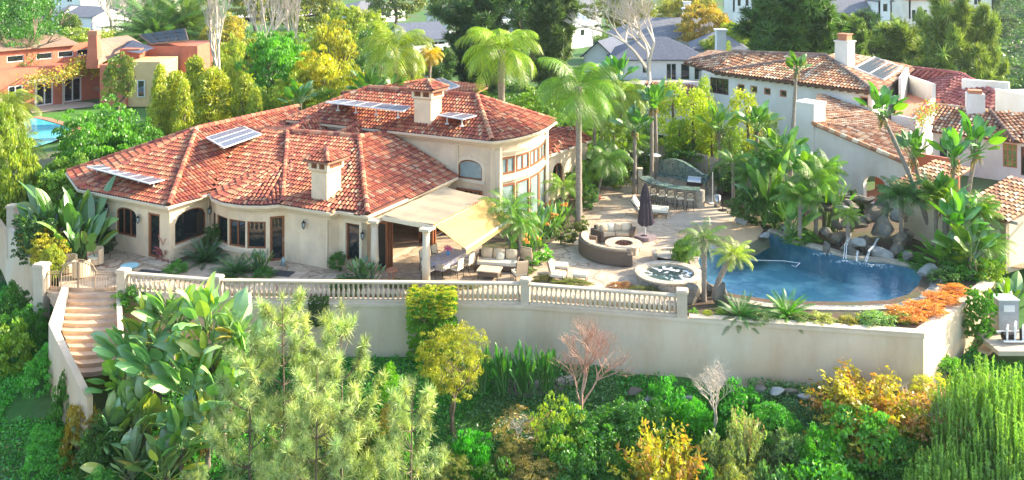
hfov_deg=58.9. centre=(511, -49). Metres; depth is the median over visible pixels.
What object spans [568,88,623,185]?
palm tree
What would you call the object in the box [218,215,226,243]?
window
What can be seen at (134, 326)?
bird of paradise tree
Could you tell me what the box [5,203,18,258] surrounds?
stone pillar
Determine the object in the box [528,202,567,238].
bird of paradise
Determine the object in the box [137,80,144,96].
window
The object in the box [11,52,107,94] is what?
pergola vine
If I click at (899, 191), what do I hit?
palm tree
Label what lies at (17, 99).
palm tree
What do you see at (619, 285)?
plant
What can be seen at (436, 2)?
tree
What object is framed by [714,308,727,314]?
plant
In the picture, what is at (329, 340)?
pine tree
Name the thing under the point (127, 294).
shrub
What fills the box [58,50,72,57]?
window
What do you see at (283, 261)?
water bottle
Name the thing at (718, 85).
window
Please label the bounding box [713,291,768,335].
cycad
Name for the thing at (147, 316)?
bird of paradise tree
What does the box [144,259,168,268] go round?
doorstep
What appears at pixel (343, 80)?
shrub
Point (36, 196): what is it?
leaved plant
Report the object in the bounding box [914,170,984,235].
bird of paradise tree
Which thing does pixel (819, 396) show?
edging stone
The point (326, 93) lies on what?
shrub
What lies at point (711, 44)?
tree
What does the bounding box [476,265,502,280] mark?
coffee table
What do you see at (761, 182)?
leaved plant
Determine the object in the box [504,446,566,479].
shrub
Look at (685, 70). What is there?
window
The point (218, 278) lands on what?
stone pillar
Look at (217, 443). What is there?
pine tree
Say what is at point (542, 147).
window
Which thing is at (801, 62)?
bird of paradise tree
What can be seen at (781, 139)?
bird of paradise tree
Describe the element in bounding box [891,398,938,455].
shrub
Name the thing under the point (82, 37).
hedge
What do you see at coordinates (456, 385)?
tree
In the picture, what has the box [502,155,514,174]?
window
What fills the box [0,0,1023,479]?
ground
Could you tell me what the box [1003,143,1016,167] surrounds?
window
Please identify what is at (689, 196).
bar stool
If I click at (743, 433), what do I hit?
shrub
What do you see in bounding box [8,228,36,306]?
garden wall
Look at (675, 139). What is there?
column shrub
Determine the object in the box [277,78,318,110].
bird of paradise tree
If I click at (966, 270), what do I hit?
shrub
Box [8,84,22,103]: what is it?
french door
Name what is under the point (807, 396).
edging stone
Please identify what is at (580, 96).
palm tree
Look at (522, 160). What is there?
window
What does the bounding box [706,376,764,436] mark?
shrub
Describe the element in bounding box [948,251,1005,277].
leaved plant
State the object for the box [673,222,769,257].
pool beach
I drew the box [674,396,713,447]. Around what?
shrub
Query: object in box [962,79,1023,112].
white building
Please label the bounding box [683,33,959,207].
villa
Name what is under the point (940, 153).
window
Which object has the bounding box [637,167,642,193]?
stone post
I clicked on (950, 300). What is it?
flower bed
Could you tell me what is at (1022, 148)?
window
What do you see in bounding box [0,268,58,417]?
ground cover
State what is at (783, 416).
shrub
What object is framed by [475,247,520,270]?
patio sofa
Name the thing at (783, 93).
window
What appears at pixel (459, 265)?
dining chair
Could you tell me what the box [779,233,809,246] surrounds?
shrub
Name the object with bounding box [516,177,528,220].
window
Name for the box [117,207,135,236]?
window
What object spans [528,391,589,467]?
shrub
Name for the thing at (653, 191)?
bar stool
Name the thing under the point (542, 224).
bird of paradise
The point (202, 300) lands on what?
bird of paradise tree
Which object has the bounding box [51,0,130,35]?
white house
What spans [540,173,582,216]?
palm tree
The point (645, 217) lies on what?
patio umbrella
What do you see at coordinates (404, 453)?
shrub
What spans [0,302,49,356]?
shrub
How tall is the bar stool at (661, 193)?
1.260 m
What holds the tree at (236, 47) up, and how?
on the ground at (38, 408)
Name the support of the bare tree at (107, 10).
on the ground at (38, 408)
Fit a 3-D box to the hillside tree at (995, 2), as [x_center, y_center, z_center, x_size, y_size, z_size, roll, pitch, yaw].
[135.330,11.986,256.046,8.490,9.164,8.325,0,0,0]
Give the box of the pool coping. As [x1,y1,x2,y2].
[32,116,80,132]
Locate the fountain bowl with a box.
[120,262,138,270]
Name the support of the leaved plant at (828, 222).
on the garden soil
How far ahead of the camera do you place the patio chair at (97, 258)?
46.20 m
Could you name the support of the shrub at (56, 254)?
on the ground at (38, 408)
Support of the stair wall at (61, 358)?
on the ground at (38, 408)
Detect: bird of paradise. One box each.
[346,255,385,284]
[499,228,550,252]
[516,206,559,249]
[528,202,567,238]
[545,198,575,227]
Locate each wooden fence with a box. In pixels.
[632,143,707,182]
[709,156,747,192]
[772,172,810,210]
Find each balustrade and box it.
[127,271,208,297]
[221,278,520,303]
[530,282,676,316]
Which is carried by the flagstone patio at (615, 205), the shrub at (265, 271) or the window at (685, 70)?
the shrub at (265, 271)
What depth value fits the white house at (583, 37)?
160.91 m
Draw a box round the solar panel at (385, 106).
[325,99,410,117]
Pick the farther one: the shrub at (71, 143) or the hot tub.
the shrub at (71, 143)
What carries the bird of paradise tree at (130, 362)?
on the ground at (38, 408)
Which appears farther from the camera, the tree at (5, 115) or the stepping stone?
the tree at (5, 115)
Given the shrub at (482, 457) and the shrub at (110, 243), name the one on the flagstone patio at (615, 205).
the shrub at (110, 243)
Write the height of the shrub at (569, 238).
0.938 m
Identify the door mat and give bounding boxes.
[137,269,162,273]
[269,270,294,276]
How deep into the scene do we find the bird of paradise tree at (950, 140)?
48.94 m
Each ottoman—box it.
[554,262,567,270]
[572,270,587,280]
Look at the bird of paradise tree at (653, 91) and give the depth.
60.89 m
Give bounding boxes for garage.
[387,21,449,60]
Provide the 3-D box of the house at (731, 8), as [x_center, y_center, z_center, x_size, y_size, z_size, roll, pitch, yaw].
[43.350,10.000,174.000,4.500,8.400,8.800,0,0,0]
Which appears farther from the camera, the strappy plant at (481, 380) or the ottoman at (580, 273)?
the ottoman at (580, 273)
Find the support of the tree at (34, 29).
on the ground at (38, 408)
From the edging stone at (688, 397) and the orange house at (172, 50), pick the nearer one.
the edging stone at (688, 397)
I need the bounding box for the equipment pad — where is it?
[976,332,1023,355]
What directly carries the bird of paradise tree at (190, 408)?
on the ground at (38, 408)
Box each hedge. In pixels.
[10,210,57,265]
[63,26,115,42]
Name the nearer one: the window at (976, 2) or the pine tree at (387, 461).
the pine tree at (387, 461)
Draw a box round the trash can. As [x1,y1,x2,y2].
[714,194,720,207]
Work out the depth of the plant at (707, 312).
39.83 m
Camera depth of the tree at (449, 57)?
95.01 m
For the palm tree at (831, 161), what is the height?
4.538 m
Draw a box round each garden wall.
[0,218,8,284]
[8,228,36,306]
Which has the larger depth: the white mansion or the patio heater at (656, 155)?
the white mansion
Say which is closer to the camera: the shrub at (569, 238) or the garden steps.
the garden steps
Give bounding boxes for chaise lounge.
[631,195,668,218]
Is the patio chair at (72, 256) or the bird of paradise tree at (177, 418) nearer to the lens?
the bird of paradise tree at (177, 418)
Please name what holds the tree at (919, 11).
on the ground at (38, 408)
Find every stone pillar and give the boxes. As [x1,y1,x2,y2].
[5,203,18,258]
[32,261,51,333]
[115,267,131,293]
[214,274,224,298]
[519,276,530,304]
[676,287,688,318]
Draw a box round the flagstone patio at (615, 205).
[58,174,735,305]
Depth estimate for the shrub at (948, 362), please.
39.13 m
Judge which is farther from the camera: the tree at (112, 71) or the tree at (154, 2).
the tree at (154, 2)
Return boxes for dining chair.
[419,248,431,270]
[421,260,434,279]
[430,243,442,255]
[450,257,463,277]
[461,252,474,271]
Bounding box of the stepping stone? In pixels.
[977,344,992,354]
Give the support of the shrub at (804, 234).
on the garden soil
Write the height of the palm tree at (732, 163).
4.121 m
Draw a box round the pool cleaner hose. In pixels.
[762,260,799,266]
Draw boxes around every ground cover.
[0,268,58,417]
[0,317,1023,479]
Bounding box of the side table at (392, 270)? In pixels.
[386,267,397,279]
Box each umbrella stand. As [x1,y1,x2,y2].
[709,172,713,204]
[718,186,726,211]
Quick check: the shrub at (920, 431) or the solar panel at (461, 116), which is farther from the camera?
the solar panel at (461, 116)
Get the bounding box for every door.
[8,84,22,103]
[37,82,52,105]
[64,77,80,102]
[149,212,159,257]
[270,216,283,260]
[378,221,387,268]
[381,218,392,266]
[382,220,390,267]
[419,224,433,244]
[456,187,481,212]
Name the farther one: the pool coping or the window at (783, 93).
the pool coping
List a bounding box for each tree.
[0,0,59,66]
[0,0,74,39]
[0,89,42,184]
[0,101,33,187]
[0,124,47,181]
[55,8,83,37]
[69,389,148,461]
[80,419,158,479]
[85,342,144,392]
[91,312,174,376]
[94,51,136,120]
[95,0,127,29]
[97,0,204,58]
[108,376,169,458]
[109,375,139,438]
[111,290,200,393]
[115,328,211,430]
[117,426,205,479]
[118,0,145,29]
[131,280,230,394]
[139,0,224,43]
[142,388,213,474]
[143,0,221,23]
[144,347,236,441]
[154,315,251,427]
[168,377,241,470]
[171,271,234,350]
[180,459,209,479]
[182,341,264,442]
[188,65,235,127]
[194,333,302,479]
[197,11,248,54]
[198,0,231,104]
[203,286,262,355]
[210,32,249,81]
[213,321,281,429]
[227,0,278,32]
[230,33,272,87]
[233,284,349,479]
[234,29,308,107]
[243,0,291,38]
[257,0,343,41]
[257,346,365,479]
[272,0,300,38]
[276,298,392,479]
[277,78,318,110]
[279,33,321,80]
[286,44,350,109]
[299,14,360,87]
[325,2,368,57]
[345,67,382,89]
[349,26,385,82]
[355,8,392,65]
[357,20,435,82]
[362,0,428,24]
[369,372,451,479]
[375,73,407,85]
[414,320,491,435]
[418,46,443,77]
[421,44,458,80]
[425,0,518,93]
[426,0,466,30]
[454,26,542,101]
[479,184,543,248]
[500,209,542,260]
[503,0,535,81]
[522,0,586,86]
[535,57,625,228]
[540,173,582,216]
[546,315,641,426]
[564,0,658,80]
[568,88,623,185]
[580,0,672,29]
[584,140,633,201]
[590,78,648,148]
[591,73,612,147]
[597,51,641,117]
[607,101,654,193]
[611,126,649,182]
[633,78,679,178]
[639,83,663,177]
[656,0,718,16]
[673,3,731,46]
[678,216,729,301]
[687,355,731,439]
[693,100,739,193]
[698,35,731,50]
[710,235,756,299]
[711,148,750,215]
[714,21,751,50]
[727,158,770,221]
[729,0,792,50]
[733,99,785,151]
[738,152,776,208]
[743,143,793,197]
[744,125,809,219]
[747,0,851,54]
[758,138,797,170]
[769,174,826,241]
[781,50,812,175]
[789,156,845,239]
[790,142,817,218]
[805,148,848,226]
[831,203,864,245]
[839,12,876,56]
[850,4,883,31]
[852,81,927,225]
[864,12,925,63]
[864,27,886,49]
[875,175,931,247]
[891,127,930,181]
[902,0,999,79]
[910,6,958,69]
[910,173,959,246]
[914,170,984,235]
[924,187,993,269]
[924,229,957,267]
[925,125,985,231]
[931,217,1004,277]
[939,109,1006,193]
[957,1,1013,88]
[957,190,1005,264]
[964,223,1017,275]
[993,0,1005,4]
[997,14,1023,36]
[1006,74,1023,88]
[1011,83,1023,88]
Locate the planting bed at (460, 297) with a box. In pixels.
[137,287,676,311]
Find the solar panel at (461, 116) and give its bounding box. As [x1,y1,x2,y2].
[438,112,476,126]
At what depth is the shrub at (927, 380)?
37.15 m
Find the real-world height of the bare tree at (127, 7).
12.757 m
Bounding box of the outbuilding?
[643,81,696,137]
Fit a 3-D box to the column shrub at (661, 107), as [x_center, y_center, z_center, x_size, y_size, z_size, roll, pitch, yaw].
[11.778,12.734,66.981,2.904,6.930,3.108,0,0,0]
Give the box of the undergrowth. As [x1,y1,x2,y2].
[1,24,1023,180]
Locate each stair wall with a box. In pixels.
[49,285,92,462]
[116,295,125,379]
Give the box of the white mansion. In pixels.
[892,0,992,34]
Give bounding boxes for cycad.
[209,252,256,283]
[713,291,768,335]
[761,288,815,333]
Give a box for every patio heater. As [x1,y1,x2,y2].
[632,150,643,184]
[649,153,660,178]
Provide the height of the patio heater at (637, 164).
2.330 m
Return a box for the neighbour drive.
[624,79,698,85]
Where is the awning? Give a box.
[436,200,509,253]
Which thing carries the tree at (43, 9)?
on the ground at (38, 408)
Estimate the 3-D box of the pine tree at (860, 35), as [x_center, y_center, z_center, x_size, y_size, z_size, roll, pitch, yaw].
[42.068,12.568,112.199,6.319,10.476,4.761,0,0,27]
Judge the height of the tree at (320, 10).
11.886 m
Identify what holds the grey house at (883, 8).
on the ground at (38, 408)
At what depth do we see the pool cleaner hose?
47.22 m
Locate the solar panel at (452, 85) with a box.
[434,77,459,90]
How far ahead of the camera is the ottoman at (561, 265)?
44.96 m
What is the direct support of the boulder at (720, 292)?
on the garden soil
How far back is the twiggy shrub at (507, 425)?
35.98 m
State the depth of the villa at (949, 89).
79.08 m
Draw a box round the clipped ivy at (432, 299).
[405,283,458,362]
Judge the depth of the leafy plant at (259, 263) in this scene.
45.27 m
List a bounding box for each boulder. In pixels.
[686,282,700,304]
[706,283,713,294]
[708,246,720,251]
[713,282,728,305]
[734,217,747,224]
[759,232,769,238]
[916,263,937,276]
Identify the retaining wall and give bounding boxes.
[122,277,995,392]
[495,375,574,396]
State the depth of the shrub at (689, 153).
63.39 m
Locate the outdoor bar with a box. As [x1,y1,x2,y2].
[639,158,708,207]
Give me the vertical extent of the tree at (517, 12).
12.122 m
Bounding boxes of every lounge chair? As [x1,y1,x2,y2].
[511,260,528,279]
[521,246,539,268]
[546,258,566,282]
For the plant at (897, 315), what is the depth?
39.19 m
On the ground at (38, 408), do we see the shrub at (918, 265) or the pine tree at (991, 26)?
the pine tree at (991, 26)
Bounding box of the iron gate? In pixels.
[47,259,115,291]
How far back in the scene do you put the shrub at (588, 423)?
35.10 m
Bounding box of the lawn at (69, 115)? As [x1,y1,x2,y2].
[24,107,108,131]
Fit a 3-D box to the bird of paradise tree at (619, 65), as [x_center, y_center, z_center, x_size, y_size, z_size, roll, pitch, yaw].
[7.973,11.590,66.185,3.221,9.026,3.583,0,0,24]
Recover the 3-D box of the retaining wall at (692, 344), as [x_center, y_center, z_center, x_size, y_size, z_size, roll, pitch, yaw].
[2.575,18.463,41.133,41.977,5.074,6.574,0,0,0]
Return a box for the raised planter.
[652,247,688,261]
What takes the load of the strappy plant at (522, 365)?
on the ground at (38, 408)
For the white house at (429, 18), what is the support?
on the ground at (38, 408)
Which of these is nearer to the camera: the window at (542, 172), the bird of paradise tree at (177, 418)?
the bird of paradise tree at (177, 418)
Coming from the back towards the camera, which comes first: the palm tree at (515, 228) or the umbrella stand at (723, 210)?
the umbrella stand at (723, 210)
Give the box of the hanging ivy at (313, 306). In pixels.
[307,295,329,326]
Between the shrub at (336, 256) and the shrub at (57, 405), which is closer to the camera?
the shrub at (57, 405)
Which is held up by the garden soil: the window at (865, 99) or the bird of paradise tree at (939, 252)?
the bird of paradise tree at (939, 252)
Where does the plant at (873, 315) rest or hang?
on the garden soil
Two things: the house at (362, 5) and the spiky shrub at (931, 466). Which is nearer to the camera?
the spiky shrub at (931, 466)
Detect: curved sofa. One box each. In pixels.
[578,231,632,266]
[590,222,636,242]
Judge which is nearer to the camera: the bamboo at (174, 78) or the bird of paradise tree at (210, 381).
the bird of paradise tree at (210, 381)
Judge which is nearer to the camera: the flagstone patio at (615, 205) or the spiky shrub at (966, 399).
the spiky shrub at (966, 399)
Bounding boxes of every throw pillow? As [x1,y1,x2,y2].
[601,224,607,231]
[607,223,613,230]
[614,223,621,230]
[622,223,629,230]
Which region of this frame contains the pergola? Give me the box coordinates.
[22,72,77,109]
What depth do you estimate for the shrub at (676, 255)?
45.83 m
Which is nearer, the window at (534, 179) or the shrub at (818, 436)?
the shrub at (818, 436)
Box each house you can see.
[0,28,212,108]
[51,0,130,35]
[65,78,592,271]
[335,1,404,22]
[424,8,513,35]
[510,0,602,48]
[580,1,749,80]
[723,0,752,23]
[830,0,894,23]
[931,89,1023,180]
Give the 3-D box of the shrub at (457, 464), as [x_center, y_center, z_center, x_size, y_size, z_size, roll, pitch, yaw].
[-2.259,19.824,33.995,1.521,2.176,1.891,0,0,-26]
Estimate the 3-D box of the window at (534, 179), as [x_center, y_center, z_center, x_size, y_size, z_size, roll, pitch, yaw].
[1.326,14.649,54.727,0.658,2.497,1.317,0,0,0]
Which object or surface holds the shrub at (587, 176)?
on the garden soil
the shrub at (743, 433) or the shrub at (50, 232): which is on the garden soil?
the shrub at (50, 232)
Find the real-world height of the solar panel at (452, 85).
0.474 m
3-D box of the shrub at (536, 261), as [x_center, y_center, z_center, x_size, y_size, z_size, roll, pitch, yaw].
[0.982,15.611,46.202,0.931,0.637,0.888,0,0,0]
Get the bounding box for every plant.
[13,181,98,242]
[22,203,81,244]
[37,175,118,257]
[51,210,118,261]
[179,236,228,270]
[244,248,274,272]
[381,278,419,288]
[445,285,481,289]
[461,344,498,394]
[488,342,521,397]
[507,339,543,396]
[531,347,563,392]
[532,273,557,281]
[550,277,593,285]
[605,281,635,288]
[627,285,661,291]
[688,307,698,313]
[702,310,712,315]
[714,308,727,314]
[734,149,802,229]
[745,308,777,326]
[773,187,821,236]
[788,311,812,322]
[807,310,838,325]
[813,165,856,232]
[837,314,861,325]
[855,309,897,328]
[886,309,918,324]
[913,233,978,269]
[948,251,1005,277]
[989,270,1023,305]
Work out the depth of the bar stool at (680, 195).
55.98 m
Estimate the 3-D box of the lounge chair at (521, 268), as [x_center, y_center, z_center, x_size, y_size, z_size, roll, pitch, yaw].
[0.385,15.495,44.240,0.673,1.024,0.860,0,0,-20]
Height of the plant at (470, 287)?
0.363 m
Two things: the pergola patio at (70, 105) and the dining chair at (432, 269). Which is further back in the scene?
the pergola patio at (70, 105)
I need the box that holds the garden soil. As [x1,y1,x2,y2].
[55,190,990,327]
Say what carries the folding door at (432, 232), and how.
in the house at (319, 185)
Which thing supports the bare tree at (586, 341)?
on the ground at (38, 408)
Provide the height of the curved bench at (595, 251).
0.810 m
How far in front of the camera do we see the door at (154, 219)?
47.50 m
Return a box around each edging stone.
[627,386,641,395]
[679,395,693,402]
[754,384,765,393]
[769,387,784,395]
[783,388,799,394]
[796,393,812,400]
[812,392,826,401]
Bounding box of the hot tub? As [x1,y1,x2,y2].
[635,260,700,292]
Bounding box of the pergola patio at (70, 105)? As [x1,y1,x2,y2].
[30,102,96,112]
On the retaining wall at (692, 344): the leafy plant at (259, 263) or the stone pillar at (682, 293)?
the stone pillar at (682, 293)
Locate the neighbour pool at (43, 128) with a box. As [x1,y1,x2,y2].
[20,118,67,147]
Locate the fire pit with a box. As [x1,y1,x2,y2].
[605,237,641,255]
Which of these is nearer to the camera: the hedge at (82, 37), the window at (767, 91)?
the window at (767, 91)
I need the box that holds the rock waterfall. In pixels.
[781,193,914,267]
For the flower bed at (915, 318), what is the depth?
39.47 m
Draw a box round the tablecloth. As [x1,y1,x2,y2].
[430,248,468,271]
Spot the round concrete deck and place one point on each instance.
(699, 215)
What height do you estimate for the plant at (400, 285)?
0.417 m
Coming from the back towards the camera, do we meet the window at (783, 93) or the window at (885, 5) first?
the window at (885, 5)
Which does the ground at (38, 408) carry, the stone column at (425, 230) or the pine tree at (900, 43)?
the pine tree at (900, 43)
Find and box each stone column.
[367,218,381,279]
[419,226,432,287]
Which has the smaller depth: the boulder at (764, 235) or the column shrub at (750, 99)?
the boulder at (764, 235)
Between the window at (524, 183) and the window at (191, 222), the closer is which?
the window at (191, 222)
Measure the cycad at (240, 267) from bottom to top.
1.335 m
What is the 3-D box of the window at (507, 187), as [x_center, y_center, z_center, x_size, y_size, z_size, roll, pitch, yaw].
[-0.307,14.649,52.487,0.974,2.497,0.850,0,0,0]
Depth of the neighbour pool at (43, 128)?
81.47 m
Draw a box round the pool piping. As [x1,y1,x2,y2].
[996,321,1023,342]
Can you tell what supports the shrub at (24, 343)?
on the ground at (38, 408)
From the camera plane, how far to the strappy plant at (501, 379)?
38.38 m
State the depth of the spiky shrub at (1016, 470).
32.18 m
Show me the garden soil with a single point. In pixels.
(495, 241)
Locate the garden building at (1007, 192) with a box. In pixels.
[891,159,1023,273]
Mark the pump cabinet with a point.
(1008, 309)
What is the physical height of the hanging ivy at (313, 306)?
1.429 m
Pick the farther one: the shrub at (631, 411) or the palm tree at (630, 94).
the palm tree at (630, 94)
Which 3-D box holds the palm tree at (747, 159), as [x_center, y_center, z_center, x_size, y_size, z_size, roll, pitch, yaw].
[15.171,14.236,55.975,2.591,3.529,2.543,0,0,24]
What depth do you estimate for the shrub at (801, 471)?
33.27 m
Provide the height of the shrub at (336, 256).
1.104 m
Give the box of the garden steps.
[47,286,117,376]
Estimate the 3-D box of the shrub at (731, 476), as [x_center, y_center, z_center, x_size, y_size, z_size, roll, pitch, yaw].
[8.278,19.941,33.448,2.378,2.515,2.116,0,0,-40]
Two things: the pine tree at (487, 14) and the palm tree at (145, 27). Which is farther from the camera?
the palm tree at (145, 27)
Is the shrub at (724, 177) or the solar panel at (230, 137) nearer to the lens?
the solar panel at (230, 137)
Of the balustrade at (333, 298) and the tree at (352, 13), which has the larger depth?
the tree at (352, 13)
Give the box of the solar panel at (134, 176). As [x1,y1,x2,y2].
[86,165,164,187]
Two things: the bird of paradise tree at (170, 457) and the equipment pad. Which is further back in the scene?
the equipment pad
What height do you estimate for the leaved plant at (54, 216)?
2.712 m
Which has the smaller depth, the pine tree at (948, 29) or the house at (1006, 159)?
the house at (1006, 159)
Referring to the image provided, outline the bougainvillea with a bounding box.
[907,99,941,128]
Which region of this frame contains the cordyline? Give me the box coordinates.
[153,234,175,261]
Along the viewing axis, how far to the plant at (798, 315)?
39.35 m
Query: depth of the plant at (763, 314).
39.23 m
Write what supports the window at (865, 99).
in the villa at (833, 118)
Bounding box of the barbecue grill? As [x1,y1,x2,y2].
[687,176,702,186]
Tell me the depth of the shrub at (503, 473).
33.98 m
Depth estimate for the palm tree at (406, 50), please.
71.32 m
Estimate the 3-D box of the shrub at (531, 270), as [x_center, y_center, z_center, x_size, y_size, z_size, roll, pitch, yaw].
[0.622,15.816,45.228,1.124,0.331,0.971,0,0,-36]
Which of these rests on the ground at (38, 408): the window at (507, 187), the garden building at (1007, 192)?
the garden building at (1007, 192)
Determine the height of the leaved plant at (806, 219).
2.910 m
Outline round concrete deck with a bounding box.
[668,205,734,225]
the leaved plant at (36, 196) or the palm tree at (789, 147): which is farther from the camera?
the palm tree at (789, 147)
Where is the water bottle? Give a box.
[281,257,285,265]
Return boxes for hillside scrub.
[957,0,1023,83]
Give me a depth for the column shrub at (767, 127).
60.77 m
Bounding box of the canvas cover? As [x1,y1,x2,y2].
[382,187,487,229]
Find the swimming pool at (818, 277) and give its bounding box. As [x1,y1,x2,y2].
[689,228,946,310]
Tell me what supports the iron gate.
attached to the stone pillar at (40, 270)
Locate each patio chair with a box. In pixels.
[59,253,77,273]
[72,259,89,277]
[87,246,103,265]
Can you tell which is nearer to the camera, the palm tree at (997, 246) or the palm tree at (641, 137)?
the palm tree at (997, 246)
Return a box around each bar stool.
[649,187,656,201]
[656,189,665,204]
[665,190,674,209]
[675,191,684,210]
[686,192,693,211]
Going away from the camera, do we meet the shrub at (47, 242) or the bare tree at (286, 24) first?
the shrub at (47, 242)
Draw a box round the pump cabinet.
[991,294,1019,330]
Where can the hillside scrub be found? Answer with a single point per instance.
(1014, 39)
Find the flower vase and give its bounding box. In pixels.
[444,245,452,254]
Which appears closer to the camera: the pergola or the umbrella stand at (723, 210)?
the umbrella stand at (723, 210)
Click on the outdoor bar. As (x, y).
(673, 174)
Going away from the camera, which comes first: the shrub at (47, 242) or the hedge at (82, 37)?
the shrub at (47, 242)
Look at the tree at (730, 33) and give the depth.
121.31 m
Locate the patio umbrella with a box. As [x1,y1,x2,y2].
[635,183,656,241]
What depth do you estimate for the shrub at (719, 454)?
33.81 m
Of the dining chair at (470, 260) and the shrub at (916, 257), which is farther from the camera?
the shrub at (916, 257)
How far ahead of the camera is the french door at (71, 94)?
96.71 m
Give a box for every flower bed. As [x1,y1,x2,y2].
[883,303,931,323]
[902,298,950,316]
[921,290,962,305]
[937,283,969,296]
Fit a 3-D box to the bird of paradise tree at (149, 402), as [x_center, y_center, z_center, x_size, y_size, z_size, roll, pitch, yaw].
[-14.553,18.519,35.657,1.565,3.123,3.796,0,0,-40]
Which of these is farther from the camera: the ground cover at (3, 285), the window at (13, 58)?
the window at (13, 58)
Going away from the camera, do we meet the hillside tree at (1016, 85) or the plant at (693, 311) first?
the plant at (693, 311)
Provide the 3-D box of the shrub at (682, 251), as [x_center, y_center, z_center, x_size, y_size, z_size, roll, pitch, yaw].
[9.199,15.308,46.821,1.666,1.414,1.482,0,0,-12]
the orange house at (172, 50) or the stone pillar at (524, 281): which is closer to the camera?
the stone pillar at (524, 281)
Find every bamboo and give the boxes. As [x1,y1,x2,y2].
[142,62,173,127]
[145,84,174,140]
[155,69,194,131]
[169,79,194,133]
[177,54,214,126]
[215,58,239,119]
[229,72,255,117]
[246,86,263,114]
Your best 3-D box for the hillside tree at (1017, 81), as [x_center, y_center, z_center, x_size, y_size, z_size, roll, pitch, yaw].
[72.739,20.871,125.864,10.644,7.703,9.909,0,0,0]
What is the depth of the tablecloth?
45.07 m
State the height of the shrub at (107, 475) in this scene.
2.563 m
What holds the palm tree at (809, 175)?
on the garden soil
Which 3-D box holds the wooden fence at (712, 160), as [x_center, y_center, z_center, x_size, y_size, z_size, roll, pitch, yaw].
[14.779,15.046,60.738,0.080,1.927,4.361,0,0,-32]
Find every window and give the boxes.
[7,55,23,62]
[36,52,51,59]
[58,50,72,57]
[77,49,86,55]
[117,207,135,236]
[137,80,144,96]
[173,207,206,248]
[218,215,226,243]
[230,219,244,247]
[248,221,265,247]
[347,223,358,259]
[433,41,444,44]
[459,160,481,179]
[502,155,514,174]
[502,182,514,214]
[516,151,528,171]
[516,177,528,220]
[530,146,538,166]
[530,172,538,211]
[539,141,544,161]
[539,166,544,209]
[553,163,561,187]
[666,63,676,78]
[681,63,689,79]
[694,68,700,79]
[710,77,728,94]
[738,84,744,90]
[751,85,756,92]
[764,88,770,94]
[780,90,786,96]
[860,96,867,106]
[883,3,887,11]
[938,139,954,157]
[974,0,980,4]
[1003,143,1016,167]
[1021,147,1023,174]
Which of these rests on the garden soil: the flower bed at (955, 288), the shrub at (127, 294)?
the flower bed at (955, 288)
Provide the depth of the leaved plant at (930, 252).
45.58 m
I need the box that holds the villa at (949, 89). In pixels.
[909,66,994,113]
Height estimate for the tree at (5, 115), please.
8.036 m
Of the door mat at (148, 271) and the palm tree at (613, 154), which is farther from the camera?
the palm tree at (613, 154)
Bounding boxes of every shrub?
[0,118,57,234]
[0,181,46,274]
[0,279,32,326]
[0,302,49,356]
[0,316,36,377]
[14,343,52,399]
[16,422,76,479]
[17,222,62,251]
[23,150,88,207]
[25,232,71,264]
[39,243,68,280]
[45,369,68,433]
[50,93,147,169]
[56,403,102,473]
[71,414,136,479]
[85,463,121,479]
[96,227,117,254]
[100,114,164,156]
[110,25,140,40]
[110,283,145,312]
[161,259,188,274]
[201,223,221,249]
[217,272,238,277]
[248,82,283,110]
[251,266,278,278]
[266,69,323,109]
[311,86,341,106]
[322,59,364,96]
[326,251,345,270]
[326,273,371,296]
[355,402,414,461]
[363,427,422,479]
[374,361,399,401]
[388,53,427,81]
[430,450,474,479]
[450,428,493,479]
[474,455,519,479]
[490,404,555,452]
[491,436,532,474]
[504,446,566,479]
[510,86,569,126]
[525,252,539,265]
[527,266,536,274]
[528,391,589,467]
[531,401,640,479]
[533,244,553,261]
[551,447,598,479]
[555,225,577,244]
[559,107,599,154]
[564,159,594,197]
[571,216,589,232]
[573,184,598,209]
[582,150,628,187]
[585,394,678,467]
[585,450,634,479]
[592,121,632,189]
[607,417,722,479]
[623,145,645,178]
[632,122,659,175]
[648,373,694,432]
[653,76,688,158]
[660,142,708,173]
[663,116,692,159]
[670,238,697,263]
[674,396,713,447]
[675,86,711,172]
[675,234,700,260]
[689,427,752,479]
[692,463,713,479]
[695,72,714,155]
[695,101,725,174]
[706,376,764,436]
[710,161,745,190]
[713,122,747,193]
[713,454,762,479]
[717,401,773,478]
[724,188,764,224]
[726,87,765,161]
[748,401,805,444]
[751,458,787,479]
[756,189,785,226]
[758,111,779,172]
[761,427,810,479]
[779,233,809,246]
[779,442,868,479]
[791,421,850,479]
[796,228,822,242]
[798,357,940,467]
[816,399,903,477]
[848,189,864,231]
[855,431,939,479]
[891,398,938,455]
[895,382,995,449]
[897,250,929,263]
[902,435,987,479]
[906,261,932,272]
[909,372,952,408]
[925,265,962,285]
[930,353,1023,479]
[936,253,985,283]
[937,353,969,381]
[959,397,1023,479]
[962,285,998,342]
[974,257,1007,283]
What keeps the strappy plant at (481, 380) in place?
on the ground at (38, 408)
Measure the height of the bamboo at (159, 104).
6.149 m
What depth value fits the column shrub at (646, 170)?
64.72 m
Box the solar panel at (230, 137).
[206,126,261,147]
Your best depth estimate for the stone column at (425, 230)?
43.02 m
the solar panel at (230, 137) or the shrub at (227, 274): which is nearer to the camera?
the shrub at (227, 274)
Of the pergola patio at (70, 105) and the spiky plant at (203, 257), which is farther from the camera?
the pergola patio at (70, 105)
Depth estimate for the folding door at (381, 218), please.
45.99 m

